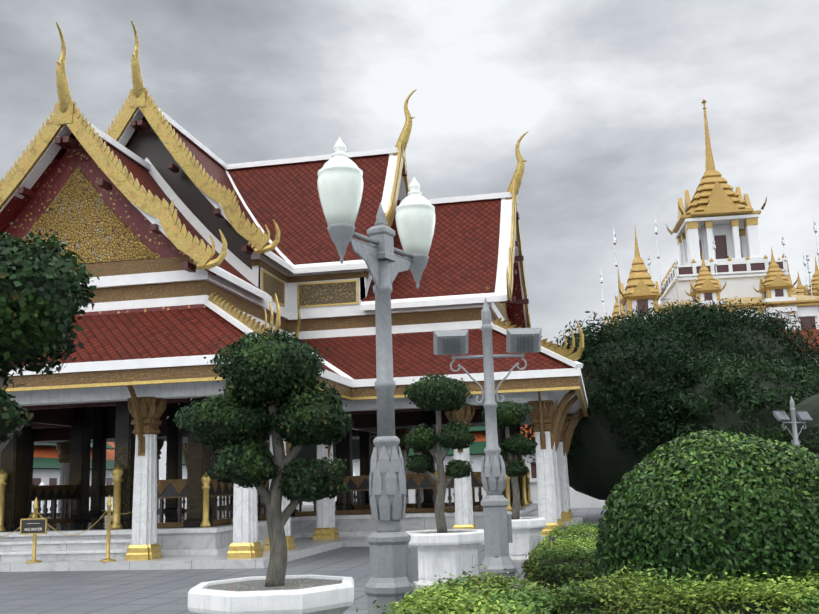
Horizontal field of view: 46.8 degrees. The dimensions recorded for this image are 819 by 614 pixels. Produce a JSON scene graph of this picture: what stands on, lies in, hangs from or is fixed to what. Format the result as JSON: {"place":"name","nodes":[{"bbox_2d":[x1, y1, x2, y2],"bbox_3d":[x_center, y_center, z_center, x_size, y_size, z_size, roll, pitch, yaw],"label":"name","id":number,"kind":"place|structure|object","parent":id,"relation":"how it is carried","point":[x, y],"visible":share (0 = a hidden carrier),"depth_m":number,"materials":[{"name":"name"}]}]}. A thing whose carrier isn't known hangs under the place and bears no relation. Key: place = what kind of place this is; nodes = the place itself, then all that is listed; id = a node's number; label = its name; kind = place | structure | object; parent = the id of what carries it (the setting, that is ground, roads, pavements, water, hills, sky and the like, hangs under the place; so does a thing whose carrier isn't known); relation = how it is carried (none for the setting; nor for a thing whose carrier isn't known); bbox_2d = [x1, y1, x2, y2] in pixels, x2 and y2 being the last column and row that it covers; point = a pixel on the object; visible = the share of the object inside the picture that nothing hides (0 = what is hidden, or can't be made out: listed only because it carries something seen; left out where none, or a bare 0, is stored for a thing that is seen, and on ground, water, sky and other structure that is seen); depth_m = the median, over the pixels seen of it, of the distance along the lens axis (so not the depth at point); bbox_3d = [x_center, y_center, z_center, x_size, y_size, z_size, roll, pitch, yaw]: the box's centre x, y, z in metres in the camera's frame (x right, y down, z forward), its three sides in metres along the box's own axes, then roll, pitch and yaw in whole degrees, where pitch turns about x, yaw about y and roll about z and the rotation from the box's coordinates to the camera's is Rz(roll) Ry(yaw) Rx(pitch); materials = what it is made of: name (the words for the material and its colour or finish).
{"place":"outdoors","nodes":[
{"label":"outdoors","id":0,"kind":"place"},
{"bbox_2d":[0,222,100,453],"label":"topiary","id":1,"kind":"object","parent":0,"point":[40,304],"visible":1,"depth_m":3.85,"materials":[{"name":"green plant"}]},
{"bbox_2d":[0,508,606,613],"bbox_3d":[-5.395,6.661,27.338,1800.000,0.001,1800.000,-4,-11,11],"label":"ground","id":2,"kind":"structure","parent":0,"point":[110,592],"depth_m":14.55,"materials":[{"name":"grey stone"}]},
{"bbox_2d":[188,574,353,613],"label":"planter","id":3,"kind":"object","parent":2,"relation":"on","point":[310,594],"visible":0.94,"depth_m":6.45,"materials":[{"name":"white paint"}]},
{"bbox_2d":[167,319,353,586],"bbox_3d":[-1.067,1.068,7.028,1.365,1.982,0.993,-4,-11,11],"label":"topiary","id":4,"kind":"object","parent":3,"relation":"on","point":[236,425],"visible":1,"depth_m":6.88,"materials":[{"name":"green plant"}]},
{"bbox_2d":[33,425,536,485],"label":"temple halls","id":5,"kind":"object","parent":2,"relation":"on","point":[46,466],"visible":0.04,"depth_m":101.99,"materials":[{"name":"orange"}]},
{"bbox_2d":[0,503,582,571],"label":"pavilion base","id":6,"kind":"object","parent":2,"relation":"on","point":[196,548],"depth_m":18.37,"materials":[{"name":"stone"}]},
{"bbox_2d":[0,482,159,562],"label":"rope barrier","id":7,"kind":"object","parent":6,"relation":"on","point":[34,525],"visible":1,"depth_m":17.65,"materials":[{"name":"gold metal"}]},
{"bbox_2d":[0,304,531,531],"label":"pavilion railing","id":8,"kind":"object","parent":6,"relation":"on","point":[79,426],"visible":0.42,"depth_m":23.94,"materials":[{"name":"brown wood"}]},
{"bbox_2d":[0,381,583,559],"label":"columns","id":9,"kind":"structure","parent":6,"relation":"on","point":[553,429],"depth_m":21.17,"materials":[{"name":"white paint"}]},
{"bbox_2d":[0,20,587,429],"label":"pavilion roof","id":10,"kind":"structure","parent":9,"relation":"on","point":[147,201],"depth_m":22.78,"materials":[{"name":"red tile"}]},
{"bbox_2d":[268,439,372,461],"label":"tree","id":11,"kind":"object","parent":2,"relation":"on","point":[308,452],"depth_m":55.73,"materials":[{"name":"green plant"}]},
{"bbox_2d":[317,137,435,613],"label":"lamp post","id":12,"kind":"object","parent":2,"relation":"on","point":[393,564],"visible":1,"depth_m":8.59,"materials":[{"name":"grey metal"}]},
{"bbox_2d":[406,529,483,588],"bbox_3d":[0.472,3.486,13.151,1.192,0.720,1.192,-4,-11,11],"label":"planter","id":13,"kind":"object","parent":2,"relation":"on","point":[454,552],"visible":0.75,"depth_m":12.71,"materials":[{"name":"white paint"}]},
{"bbox_2d":[401,370,476,532],"bbox_3d":[0.411,2.041,13.396,1.100,2.290,0.926,-4,-11,11],"label":"topiary","id":14,"kind":"object","parent":13,"relation":"on","point":[437,393],"visible":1,"depth_m":13.31,"materials":[{"name":"green plant"}]},
{"bbox_2d":[433,298,541,592],"bbox_3d":[1.021,1.695,11.700,1.372,3.680,0.457,-3,-11,5],"label":"flood light post","id":15,"kind":"object","parent":2,"relation":"on","point":[497,519],"visible":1,"depth_m":11.69,"materials":[{"name":"grey metal"}]},
{"bbox_2d":[509,517,545,562],"bbox_3d":[1.885,4.100,16.700,1.027,0.720,1.027,9,-15,-44],"label":"planter","id":16,"kind":"object","parent":2,"relation":"on","point":[526,533],"visible":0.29,"depth_m":16.29,"materials":[{"name":"white paint"}]},
{"bbox_2d":[475,400,537,519],"bbox_3d":[1.762,2.740,16.988,1.102,2.144,1.035,-8,-12,31],"label":"topiary","id":17,"kind":"object","parent":16,"relation":"on","point":[509,414],"visible":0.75,"depth_m":16.82,"materials":[{"name":"green plant"}]},
{"bbox_2d":[493,526,566,591],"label":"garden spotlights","id":18,"kind":"object","parent":2,"relation":"on","point":[551,538],"visible":0.19,"depth_m":12.83,"materials":[{"name":"black"}]},
{"bbox_2d":[521,517,615,594],"bbox_3d":[3.982,3.499,13.771,4.287,0.708,6.519,-4,-11,11],"label":"hedge","id":19,"kind":"object","parent":2,"relation":"on","point":[567,554],"visible":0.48,"depth_m":11.30,"materials":[{"name":"green plant"}]},
{"bbox_2d":[356,556,818,613],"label":"hedge","id":20,"kind":"object","parent":2,"relation":"on","point":[500,596],"visible":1,"depth_m":6.66,"materials":[{"name":"green plant"}]},
{"bbox_2d":[520,311,715,511],"bbox_3d":[7.335,3.748,33.057,8.096,7.114,7.444,-4,-11,11],"label":"tree","id":21,"kind":"object","parent":2,"relation":"on","point":[611,444],"visible":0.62,"depth_m":30.88,"materials":[{"name":"green plant"}]},
{"bbox_2d":[644,365,699,393],"bbox_3d":[8.377,4.346,31.406,2.536,5.213,2.608,4,-12,-30],"label":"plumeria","id":22,"kind":"object","parent":2,"relation":"on","point":[680,372],"visible":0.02,"depth_m":31.27,"materials":[{"name":"green plant"}]},
{"bbox_2d":[593,429,818,599],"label":"round bush","id":23,"kind":"object","parent":2,"relation":"on","point":[720,503],"visible":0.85,"depth_m":7.51,"materials":[{"name":"green plant"}]},
{"bbox_2d":[600,296,818,380],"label":"tree","id":24,"kind":"object","parent":2,"relation":"on","point":[736,332],"visible":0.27,"depth_m":44.92,"materials":[{"name":"green plant"}]},
{"bbox_2d":[644,348,818,448],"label":"tree","id":25,"kind":"object","parent":2,"relation":"on","point":[736,398],"visible":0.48,"depth_m":29.80,"materials":[{"name":"green plant"}]},
{"bbox_2d":[743,393,818,459],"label":"tree","id":26,"kind":"object","parent":2,"relation":"on","point":[808,437],"visible":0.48,"depth_m":27.57,"materials":[{"name":"green plant"}]},
{"bbox_2d":[773,396,812,448],"bbox_3d":[9.343,3.731,22.756,1.192,3.202,0.384,5,-13,-33],"label":"flood light post","id":27,"kind":"object","parent":2,"relation":"on","point":[804,416],"visible":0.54,"depth_m":22.89,"materials":[{"name":"grey metal"}]},
{"bbox_2d":[793,355,818,383],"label":"tree","id":28,"kind":"object","parent":2,"relation":"on","point":[813,367],"depth_m":34.09,"materials":[{"name":"green plant"}]},
{"bbox_2d":[32,472,605,512],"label":"boundary wall","id":29,"kind":"structure","parent":0,"point":[579,499],"depth_m":43.52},
{"bbox_2d":[0,0,818,479],"label":"sky","id":30,"kind":"structure","parent":0,"point":[608,95],"materials":[{"name":"grey"}]},
{"bbox_2d":[600,98,818,377],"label":"temple","id":31,"kind":"structure","parent":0,"point":[715,228],"depth_m":68.85,"materials":[{"name":"white paint"}]},
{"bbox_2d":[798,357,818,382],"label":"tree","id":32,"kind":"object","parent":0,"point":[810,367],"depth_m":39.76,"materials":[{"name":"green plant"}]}
]}

